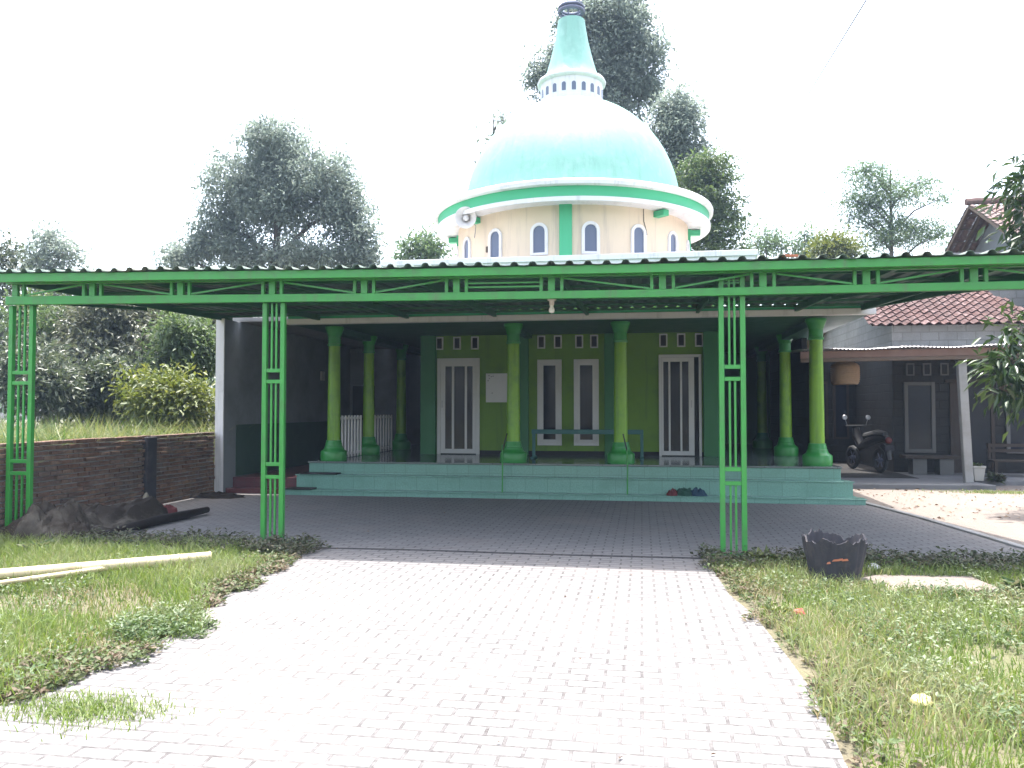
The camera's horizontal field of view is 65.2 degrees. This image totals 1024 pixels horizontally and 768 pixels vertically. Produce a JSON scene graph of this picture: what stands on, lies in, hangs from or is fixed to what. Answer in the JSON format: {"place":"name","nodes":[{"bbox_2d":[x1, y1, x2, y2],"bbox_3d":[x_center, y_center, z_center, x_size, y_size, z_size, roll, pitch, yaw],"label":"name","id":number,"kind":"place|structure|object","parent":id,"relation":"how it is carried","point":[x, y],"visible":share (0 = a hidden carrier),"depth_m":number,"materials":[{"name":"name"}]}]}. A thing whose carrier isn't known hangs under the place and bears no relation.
{"place":"outdoors","nodes":[
{"label":"outdoors","id":0,"kind":"place"},
{"bbox_2d":[0,403,252,490],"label":"terrain","id":1,"kind":"structure","parent":0,"point":[81,427],"depth_m":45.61,"materials":[{"name":"green plant"}]},
{"bbox_2d":[0,227,47,358],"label":"tree","id":2,"kind":"object","parent":1,"relation":"on","point":[11,254],"visible":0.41,"depth_m":27.24,"materials":[{"name":"green plant"}]},
{"bbox_2d":[0,287,79,430],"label":"bushy tree","id":3,"kind":"object","parent":1,"relation":"on","point":[43,311],"visible":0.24,"depth_m":21.68,"materials":[{"name":"green plant"}]},
{"bbox_2d":[0,318,95,428],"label":"bushy tree","id":4,"kind":"object","parent":1,"relation":"on","point":[53,384],"visible":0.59,"depth_m":17.75,"materials":[{"name":"green plant"}]},
{"bbox_2d":[4,216,97,428],"bbox_3d":[-17.499,-2.153,30.150,3.538,8.699,3.893,1,-2,-17],"label":"tree","id":5,"kind":"object","parent":1,"relation":"on","point":[56,247],"visible":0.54,"depth_m":30.02,"materials":[{"name":"green plant"}]},
{"bbox_2d":[36,304,158,431],"bbox_3d":[-11.009,-0.499,21.090,3.029,4.799,3.685,1,-2,-37],"label":"bushy tree","id":6,"kind":"object","parent":1,"relation":"on","point":[89,325],"visible":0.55,"depth_m":20.62,"materials":[{"name":"green plant"}]},
{"bbox_2d":[42,332,158,431],"bbox_3d":[-9.954,0.321,19.530,2.980,3.098,3.671,2,-2,-40],"label":"bushy tree","id":7,"kind":"object","parent":1,"relation":"on","point":[101,373],"visible":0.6,"depth_m":18.79,"materials":[{"name":"green plant"}]},
{"bbox_2d":[101,352,214,435],"bbox_3d":[-7.522,0.531,17.372,2.202,2.512,3.388,2,-3,-44],"label":"bushy tree","id":8,"kind":"object","parent":1,"relation":"on","point":[170,395],"visible":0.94,"depth_m":16.88,"materials":[{"name":"green plant"}]},
{"bbox_2d":[103,304,215,367],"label":"bushy tree","id":9,"kind":"object","parent":1,"relation":"on","point":[134,336],"visible":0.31,"depth_m":20.92,"materials":[{"name":"green plant"}]},
{"bbox_2d":[135,310,215,392],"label":"bushy tree","id":10,"kind":"object","parent":1,"relation":"on","point":[184,337],"visible":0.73,"depth_m":19.31,"materials":[{"name":"green plant"}]},
{"bbox_2d":[188,316,251,431],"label":"bushy tree","id":11,"kind":"object","parent":1,"relation":"on","point":[213,322],"depth_m":23.01,"materials":[{"name":"green plant"}]},
{"bbox_2d":[285,487,316,489],"bbox_3d":[-3.888,1.921,14.723,0.500,0.022,0.310,0,-2,9],"label":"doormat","id":12,"kind":"object","parent":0,"point":[300,488],"visible":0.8,"depth_m":14.60,"materials":[{"name":"grey fabric"}]},
{"bbox_2d":[0,493,1023,767],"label":"pavement","id":13,"kind":"structure","parent":0,"point":[652,657],"depth_m":5.11,"materials":[{"name":"grey concrete"}]},
{"bbox_2d":[0,493,177,541],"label":"tarpaulin heap","id":14,"kind":"object","parent":13,"relation":"on","point":[43,517],"visible":0.92,"depth_m":9.77,"materials":[{"name":"grey fabric"}]},
{"bbox_2d":[0,681,220,741],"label":"paving tuft","id":15,"kind":"object","parent":13,"relation":"on","point":[89,701],"visible":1,"depth_m":4.12,"materials":[{"name":"green plant"}]},
{"bbox_2d":[97,507,209,535],"bbox_3d":[-4.763,1.835,10.669,0.193,0.135,2.559,0,-2,8],"label":"tarpaulin roll","id":16,"kind":"object","parent":13,"relation":"on","point":[159,519],"visible":0.8,"depth_m":10.77,"materials":[{"name":"black plastic"}]},
{"bbox_2d":[189,491,245,498],"bbox_3d":[-5.243,1.965,14.272,1.076,0.102,0.576,0,-2,9],"label":"dark rag","id":17,"kind":"object","parent":13,"relation":"on","point":[217,495],"visible":1,"depth_m":14.12,"materials":[{"name":"grey fabric"}]},
{"bbox_2d":[313,547,704,558],"bbox_3d":[0.046,1.831,8.675,5.100,0.001,0.088,0,-2,9],"label":"pavement joint","id":18,"kind":"object","parent":13,"relation":"on","point":[506,552],"visible":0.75,"depth_m":8.64,"materials":[{"name":"grey concrete"}]},
{"bbox_2d":[0,525,1023,575],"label":"creeping plants","id":19,"kind":"object","parent":13,"relation":"on","point":[300,544],"visible":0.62,"depth_m":8.43,"materials":[{"name":"green plant"}]},
{"bbox_2d":[0,420,1023,767],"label":"ground","id":20,"kind":"structure","parent":0,"point":[846,746],"depth_m":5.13,"materials":[{"name":"green plant"}]},
{"bbox_2d":[16,537,57,552],"bbox_3d":[-5.206,1.812,8.768,0.411,0.244,0.406,1,-2,-22],"label":"young plant","id":21,"kind":"object","parent":20,"relation":"on","point":[33,544],"visible":0.24,"depth_m":8.75,"materials":[{"name":"green plant"}]},
{"bbox_2d":[0,567,107,584],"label":"bamboo pole","id":22,"kind":"object","parent":20,"relation":"on","point":[33,578],"visible":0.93,"depth_m":7.08,"materials":[{"name":"beige wood"}]},
{"bbox_2d":[0,551,211,579],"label":"bamboo pole","id":23,"kind":"object","parent":20,"relation":"on","point":[19,571],"visible":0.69,"depth_m":7.45,"materials":[{"name":"beige wood"}]},
{"bbox_2d":[0,432,214,527],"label":"brick wall","id":24,"kind":"structure","parent":20,"relation":"on","point":[159,468],"depth_m":12.12,"materials":[{"name":"brick"}]},
{"bbox_2d":[0,363,215,419],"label":"wood","id":25,"kind":"object","parent":20,"relation":"on","point":[209,386],"depth_m":75.08,"materials":[{"name":"green plant"}]},
{"bbox_2d":[149,102,392,268],"bbox_3d":[-9.895,-4.315,33.274,10.726,14.228,5.091,0,-2,9],"label":"broad tree","id":26,"kind":"object","parent":20,"relation":"on","point":[278,191],"visible":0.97,"depth_m":32.42,"materials":[{"name":"green plant"}]},
{"bbox_2d":[214,317,420,493],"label":"annex building","id":27,"kind":"structure","parent":20,"relation":"on","point":[238,402],"depth_m":17.68,"materials":[{"name":"grey paint"}]},
{"bbox_2d":[320,371,324,380],"bbox_3d":[-4.621,-0.196,19.516,0.038,0.220,0.220,0,-2,9],"label":"wall box","id":28,"kind":"object","parent":27,"relation":"attached to","point":[322,375],"visible":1,"depth_m":19.46,"materials":[{"name":"grey metal"}]},
{"bbox_2d":[353,386,374,419],"bbox_3d":[-3.947,0.501,21.284,0.600,0.900,0.028,0,-2,9],"label":"window","id":29,"kind":"structure","parent":27,"relation":"in","point":[357,390],"depth_m":21.29,"materials":[{"name":"grey glass"}]},
{"bbox_2d":[376,217,456,260],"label":"skyline sapling","id":30,"kind":"object","parent":20,"relation":"on","point":[428,247],"visible":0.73,"depth_m":30.81,"materials":[{"name":"green plant"}]},
{"bbox_2d":[0,547,946,767],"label":"browned creeper","id":31,"kind":"object","parent":20,"relation":"on","point":[141,650],"visible":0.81,"depth_m":4.87,"materials":[{"name":"green plant"}]},
{"bbox_2d":[465,104,518,169],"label":"branchy tree","id":32,"kind":"object","parent":20,"relation":"on","point":[502,120],"visible":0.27,"depth_m":30.77,"materials":[{"name":"green plant"}]},
{"bbox_2d":[0,248,1023,555],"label":"metal canopy","id":33,"kind":"object","parent":20,"relation":"on","point":[698,286],"visible":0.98,"depth_m":9.41,"materials":[{"name":"green metal"}]},
{"bbox_2d":[547,281,555,312],"bbox_3d":[0.470,-1.042,9.431,0.109,0.422,0.117,1,-2,-25],"label":"hanging bulb","id":34,"kind":"object","parent":33,"relation":"hanging from","point":[551,308],"visible":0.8,"depth_m":9.40,"materials":[{"name":"white glass"}]},
{"bbox_2d":[782,254,797,256],"bbox_3d":[2.900,-1.341,8.370,0.160,0.055,0.160,0,-2,9],"label":"roof scrap","id":35,"kind":"object","parent":33,"relation":"on","point":[791,255],"visible":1,"depth_m":8.29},
{"bbox_2d":[0,536,1023,744],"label":"weeds","id":36,"kind":"object","parent":20,"relation":"on","point":[155,626],"visible":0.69,"depth_m":5.64,"materials":[{"name":"green plant"}]},
{"bbox_2d":[285,1,875,504],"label":"mosque","id":37,"kind":"structure","parent":20,"relation":"on","point":[573,167],"depth_m":17.15,"materials":[{"name":"green paint"}]},
{"bbox_2d":[299,472,340,474],"bbox_3d":[-3.592,1.674,14.992,0.700,0.022,0.300,0,-2,9],"label":"doormat","id":38,"kind":"object","parent":37,"relation":"on","point":[324,473],"visible":1,"depth_m":14.87,"materials":[{"name":"grey fabric"}]},
{"bbox_2d":[340,415,361,456],"bbox_3d":[-3.355,1.073,16.493,0.075,0.850,1.300,0,-2,9],"label":"picket barrier","id":39,"kind":"object","parent":37,"relation":"on","point":[344,440],"visible":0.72,"depth_m":16.56,"materials":[{"name":"white paint"}]},
{"bbox_2d":[374,415,391,451],"bbox_3d":[-3.026,1.138,18.520,0.075,0.850,1.450,0,-2,9],"label":"picket barrier","id":40,"kind":"object","parent":37,"relation":"on","point":[385,417],"visible":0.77,"depth_m":18.60,"materials":[{"name":"white paint"}]},
{"bbox_2d":[441,362,475,453],"bbox_3d":[-1.182,0.516,17.558,0.794,2.012,0.074,0,-2,9],"label":"door","id":41,"kind":"structure","parent":37,"relation":"in","point":[458,379],"depth_m":17.57,"materials":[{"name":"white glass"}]},
{"bbox_2d":[455,207,475,237],"bbox_3d":[-1.023,-3.753,18.506,0.494,0.650,0.552,0,-2,9],"label":"loudspeaker","id":42,"kind":"object","parent":37,"relation":"attached to","point":[466,221],"visible":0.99,"depth_m":18.32,"materials":[{"name":"metal"}]},
{"bbox_2d":[463,237,470,257],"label":"drum window","id":43,"kind":"structure","parent":37,"relation":"in","point":[467,241],"depth_m":19.24,"materials":[{"name":"white paint"}]},
{"bbox_2d":[488,228,501,257],"bbox_3d":[-0.368,-3.200,18.350,0.410,0.730,0.110,-2,-2,41],"label":"drum window","id":44,"kind":"structure","parent":37,"relation":"in","point":[495,235],"depth_m":18.34,"materials":[{"name":"blue glass"}]},
{"bbox_2d":[486,373,506,401],"bbox_3d":[-0.264,0.083,17.455,0.620,0.630,0.032,0,-2,9],"label":"notice board","id":45,"kind":"object","parent":37,"relation":"attached to","point":[496,387],"visible":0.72,"depth_m":17.45,"materials":[{"name":"white paper"}]},
{"bbox_2d":[502,433,507,491],"bbox_3d":[-0.129,1.392,14.152,0.115,1.044,0.031,0,-2,11],"label":"step pole","id":46,"kind":"object","parent":37,"relation":"on","point":[502,459],"visible":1,"depth_m":14.15,"materials":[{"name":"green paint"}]},
{"bbox_2d":[530,223,547,255],"bbox_3d":[0.611,-3.218,17.786,0.410,0.730,0.110,-1,-2,19],"label":"drum window","id":47,"kind":"structure","parent":37,"relation":"in","point":[539,231],"depth_m":17.76,"materials":[{"name":"glass"}]},
{"bbox_2d":[537,359,561,444],"bbox_3d":[0.810,0.398,17.269,0.525,1.850,0.060,0,-2,9],"label":"window frame","id":48,"kind":"structure","parent":37,"relation":"in","point":[556,360],"depth_m":17.24,"materials":[{"name":"white wood"}]},
{"bbox_2d":[540,362,558,442],"bbox_3d":[0.809,0.397,17.264,0.421,1.746,0.030,0,-2,9],"label":"window","id":49,"kind":"structure","parent":37,"relation":"in","point":[549,371],"depth_m":17.26,"materials":[{"name":"white glass"}]},
{"bbox_2d":[562,81,565,89],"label":"lantern window","id":50,"kind":"structure","parent":37,"relation":"in","point":[563,83],"depth_m":19.89,"materials":[{"name":"blue glass"}]},
{"bbox_2d":[572,81,575,88],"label":"lantern window","id":51,"kind":"structure","parent":37,"relation":"in","point":[573,82],"depth_m":19.86,"materials":[{"name":"blue glass"}]},
{"bbox_2d":[582,81,585,89],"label":"lantern window","id":52,"kind":"structure","parent":37,"relation":"in","point":[583,83],"depth_m":19.89,"materials":[{"name":"blue glass"}]},
{"bbox_2d":[576,362,595,442],"bbox_3d":[1.591,0.393,17.137,0.426,1.746,0.030,0,-2,9],"label":"window","id":53,"kind":"structure","parent":37,"relation":"in","point":[585,371],"depth_m":17.14,"materials":[{"name":"white glass"}]},
{"bbox_2d":[574,359,598,445],"bbox_3d":[1.592,0.393,17.142,0.530,1.850,0.060,0,-2,9],"label":"window frame","id":54,"kind":"structure","parent":37,"relation":"in","point":[575,360],"depth_m":17.10,"materials":[{"name":"white wood"}]},
{"bbox_2d":[530,429,643,459],"bbox_3d":[1.508,1.202,16.035,2.240,0.578,0.480,0,-2,9],"label":"prayer barrier","id":55,"kind":"object","parent":37,"relation":"on","point":[558,431],"visible":1,"depth_m":16.04,"materials":[{"name":"metal"}]},
{"bbox_2d":[581,221,599,253],"bbox_3d":[1.731,-3.223,17.640,0.410,0.730,0.110,0,-2,-4],"label":"drum window","id":56,"kind":"structure","parent":37,"relation":"in","point":[590,231],"depth_m":17.61,"materials":[{"name":"glass"}]},
{"bbox_2d":[622,434,627,493],"bbox_3d":[1.957,1.382,13.811,0.099,1.044,0.031,0,-2,0],"label":"step pole","id":57,"kind":"object","parent":37,"relation":"on","point":[627,461],"visible":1,"depth_m":13.80,"materials":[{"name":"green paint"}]},
{"bbox_2d":[630,224,646,252],"bbox_3d":[2.822,-3.213,17.933,0.410,0.730,0.110,1,-2,-26],"label":"drum window","id":58,"kind":"structure","parent":37,"relation":"in","point":[638,235],"depth_m":17.91,"materials":[{"name":"glass"}]},
{"bbox_2d":[667,231,677,251],"bbox_3d":[3.717,-3.191,18.621,0.110,0.730,0.410,-2,-2,41],"label":"drum window","id":59,"kind":"structure","parent":37,"relation":"in","point":[672,239],"depth_m":18.61,"materials":[{"name":"white paint"}]},
{"bbox_2d":[661,357,694,455],"bbox_3d":[3.486,0.468,16.801,0.672,2.060,0.074,0,-2,9],"label":"door","id":60,"kind":"structure","parent":37,"relation":"in","point":[677,373],"depth_m":16.82,"materials":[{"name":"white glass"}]},
{"bbox_2d":[661,357,698,451],"bbox_3d":[3.539,0.475,16.838,0.770,2.082,0.004,0,-2,9],"label":"doorway","id":61,"kind":"structure","parent":37,"relation":"in","point":[696,359],"depth_m":16.79,"materials":[{"name":"white wood"}]},
{"bbox_2d":[666,487,707,495],"bbox_3d":[2.977,1.824,13.623,0.691,0.146,0.236,0,-2,9],"label":"cloth heap","id":62,"kind":"object","parent":37,"relation":"on","point":[695,491],"visible":1,"depth_m":13.57,"materials":[{"name":"multicoloured fabric"}]},
{"bbox_2d":[686,240,689,250],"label":"drum window","id":63,"kind":"structure","parent":37,"relation":"in","point":[687,242],"depth_m":19.48,"materials":[{"name":"white paint"}]},
{"bbox_2d":[516,0,683,121],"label":"tall tree","id":64,"kind":"object","parent":20,"relation":"on","point":[626,54],"visible":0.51,"depth_m":35.42,"materials":[{"name":"green plant"}]},
{"bbox_2d":[636,76,740,226],"bbox_3d":[6.963,-4.861,32.500,4.447,15.255,3.970,0,-2,9],"label":"leaning tree","id":65,"kind":"object","parent":20,"relation":"on","point":[676,120],"visible":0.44,"depth_m":32.11,"materials":[{"name":"green plant"}]},
{"bbox_2d":[672,143,765,258],"bbox_3d":[7.377,-3.033,29.296,3.772,11.391,3.878,1,-2,-22],"label":"layered tree","id":66,"kind":"object","parent":20,"relation":"on","point":[701,172],"visible":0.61,"depth_m":28.91,"materials":[{"name":"green plant"}]},
{"bbox_2d":[742,545,780,565],"bbox_3d":[2.534,1.755,8.075,0.428,0.247,0.417,0,-2,9],"label":"young plant","id":67,"kind":"object","parent":20,"relation":"on","point":[758,549],"visible":0.3,"depth_m":8.09,"materials":[{"name":"green plant"}]},
{"bbox_2d":[738,218,796,258],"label":"skyline sapling","id":68,"kind":"object","parent":20,"relation":"on","point":[768,239],"visible":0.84,"depth_m":40.38,"materials":[{"name":"green plant"}]},
{"bbox_2d":[760,602,792,617],"bbox_3d":[2.014,1.716,6.061,0.266,0.147,0.247,1,-2,-28],"label":"young plant","id":69,"kind":"object","parent":20,"relation":"on","point":[775,608],"visible":0.28,"depth_m":6.05,"materials":[{"name":"green plant"}]},
{"bbox_2d":[795,608,805,614],"bbox_3d":[2.142,1.693,5.973,0.080,0.038,0.077,1,-2,-25],"label":"wrapper","id":70,"kind":"object","parent":20,"relation":"on","point":[796,611],"visible":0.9,"depth_m":5.96,"materials":[{"name":"orange plastic"}]},
{"bbox_2d":[773,218,843,257],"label":"skyline sapling","id":71,"kind":"object","parent":20,"relation":"on","point":[801,244],"visible":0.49,"depth_m":40.24,"materials":[{"name":"green plant"}]},
{"bbox_2d":[801,528,867,584],"bbox_3d":[2.958,1.582,7.334,0.572,0.437,0.570,0,-2,9],"label":"ragged bin","id":72,"kind":"object","parent":20,"relation":"on","point":[834,554],"visible":0.9,"depth_m":7.14,"materials":[{"name":"black plastic"}]},
{"bbox_2d":[800,223,874,257],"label":"skyline sapling","id":73,"kind":"object","parent":20,"relation":"on","point":[835,247],"visible":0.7,"depth_m":32.07,"materials":[{"name":"green plant"}]},
{"bbox_2d":[849,669,892,688],"bbox_3d":[2.025,1.675,4.537,0.203,0.116,0.219,1,-2,-21],"label":"young plant","id":74,"kind":"object","parent":20,"relation":"on","point":[859,672],"visible":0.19,"depth_m":4.52,"materials":[{"name":"green plant"}]},
{"bbox_2d":[859,576,887,588],"bbox_3d":[3.152,1.751,6.991,0.240,0.135,0.224,0,-2,9],"label":"young plant","id":75,"kind":"object","parent":20,"relation":"on","point":[871,580],"visible":0.17,"depth_m":6.98,"materials":[{"name":"green plant"}]},
{"bbox_2d":[821,152,967,255],"bbox_3d":[17.174,-3.808,35.804,6.520,13.360,4.514,0,-2,9],"label":"feathery tree","id":76,"kind":"object","parent":20,"relation":"on","point":[874,202],"visible":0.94,"depth_m":35.69,"materials":[{"name":"green plant"}]},
{"bbox_2d":[770,251,1023,489],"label":"block house","id":77,"kind":"structure","parent":20,"relation":"on","point":[909,394],"depth_m":18.76,"materials":[{"name":"paint"}]},
{"bbox_2d":[824,382,828,438],"bbox_3d":[8.584,0.733,22.280,0.420,1.600,0.045,0,-2,9],"label":"window frame","id":78,"kind":"structure","parent":77,"relation":"in","point":[825,383],"depth_m":22.24,"materials":[{"name":"grey wood"}]},
{"bbox_2d":[833,385,848,438],"bbox_3d":[9.127,0.730,22.192,0.420,1.600,0.045,0,-2,9],"label":"window frame","id":79,"kind":"structure","parent":77,"relation":"in","point":[840,392],"depth_m":22.17,"materials":[{"name":"grey wood"}]},
{"bbox_2d":[830,350,859,384],"bbox_3d":[7.077,-0.361,17.007,0.592,0.750,0.589,0,-2,9],"label":"woven basket","id":80,"kind":"object","parent":77,"relation":"hanging from","point":[844,373],"visible":0.94,"depth_m":16.77,"materials":[{"name":"wicker"}]},
{"bbox_2d":[842,415,893,472],"bbox_3d":[8.409,1.411,19.139,0.714,1.330,1.897,0,-2,5],"label":"motorbike","id":81,"kind":"object","parent":77,"relation":"on","point":[873,438],"visible":1,"depth_m":18.79,"materials":[{"name":"black metal"}]},
{"bbox_2d":[903,382,935,452],"bbox_3d":[9.568,0.781,18.777,0.680,1.660,0.060,0,-2,9],"label":"window frame","id":82,"kind":"structure","parent":77,"relation":"in","point":[919,397],"depth_m":18.77,"materials":[{"name":"grey glass"}]},
{"bbox_2d":[899,455,960,474],"bbox_3d":[9.504,1.837,18.191,1.170,0.428,0.450,0,-2,9],"label":"block bench","id":83,"kind":"object","parent":77,"relation":"on","point":[917,464],"visible":0.96,"depth_m":18.05,"materials":[{"name":"grey concrete"}]},
{"bbox_2d":[953,383,961,472],"bbox_3d":[10.456,1.016,18.628,0.320,2.100,0.025,0,-2,9],"label":"door","id":84,"kind":"structure","parent":77,"relation":"in","point":[957,443],"depth_m":18.63,"materials":[{"name":"grey wood"}]},
{"bbox_2d":[973,462,985,480],"bbox_3d":[9.630,1.793,16.562,0.268,0.415,0.335,0,-2,9],"label":"flower pot","id":85,"kind":"object","parent":77,"relation":"on","point":[978,471],"visible":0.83,"depth_m":16.48,"materials":[{"name":"white plastic"}]},
{"bbox_2d":[968,382,991,472],"bbox_3d":[10.852,1.014,18.569,0.480,2.100,0.015,0,-2,9],"label":"doorway","id":86,"kind":"structure","parent":77,"relation":"in","point":[980,426],"depth_m":18.56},
{"bbox_2d":[986,443,1023,473],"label":"wooden bench","id":87,"kind":"object","parent":77,"relation":"on","point":[989,450],"visible":0.82,"depth_m":17.80,"materials":[{"name":"brown wood"}]},
{"bbox_2d":[1005,384,1023,453],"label":"window frame","id":88,"kind":"structure","parent":77,"relation":"in","point":[1014,436],"depth_m":18.43,"materials":[{"name":"grey wood"}]},
{"bbox_2d":[910,693,931,705],"bbox_3d":[2.115,1.619,4.127,0.107,0.048,0.086,0,-2,-13],"label":"leaf scrap","id":89,"kind":"object","parent":20,"relation":"on","point":[914,696],"visible":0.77,"depth_m":4.11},
{"bbox_2d":[866,502,1023,548],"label":"kerb","id":90,"kind":"structure","parent":20,"relation":"on","point":[996,539],"depth_m":10.54,"materials":[{"name":"concrete"}]},
{"bbox_2d":[944,196,1023,252],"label":"gable house","id":91,"kind":"structure","parent":20,"relation":"on","point":[972,225],"depth_m":22.89,"materials":[{"name":"grey paint"}]},
{"bbox_2d":[994,574,1023,593],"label":"young plant","id":92,"kind":"object","parent":20,"relation":"on","point":[1009,580],"visible":0.6,"depth_m":6.87,"materials":[{"name":"green plant"}]},
{"bbox_2d":[0,0,1023,419],"label":"sky","id":93,"kind":"structure","parent":0,"point":[107,106],"materials":[{"name":"white"}]},
{"bbox_2d":[749,0,866,177],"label":"overhead cable","id":94,"kind":"object","parent":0,"point":[818,77],"visible":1,"depth_m":15.29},
{"bbox_2d":[859,574,1001,593],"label":"path","id":95,"kind":"structure","parent":0,"point":[929,580],"depth_m":7.21,"materials":[{"name":"beige concrete"}]},
{"bbox_2d":[853,485,1023,544],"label":"sandy yard","id":96,"kind":"structure","parent":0,"point":[989,522],"depth_m":12.92,"materials":[{"name":"beige sand"}]},
{"bbox_2d":[83,488,1023,757],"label":"dead leaves","id":97,"kind":"object","parent":96,"relation":"on","point":[883,504],"visible":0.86,"depth_m":12.69,"materials":[{"name":"brown plant"}]},
{"bbox_2d":[954,154,1023,442],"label":"mango tree","id":98,"kind":"object","parent":96,"relation":"on","point":[1009,370],"visible":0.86,"depth_m":12.21,"materials":[{"name":"green plant"}]},
{"bbox_2d":[984,470,1007,484],"bbox_3d":[9.956,1.906,16.454,0.458,0.296,0.434,1,-2,-25],"label":"weed clump","id":99,"kind":"object","parent":96,"relation":"on","point":[997,477],"visible":1,"depth_m":16.40,"materials":[{"name":"green plant"}]},
{"bbox_2d":[892,488,1023,493],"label":"yard grass","id":100,"kind":"structure","parent":0,"point":[992,492],"depth_m":14.96,"materials":[{"name":"green plant"}]}
]}

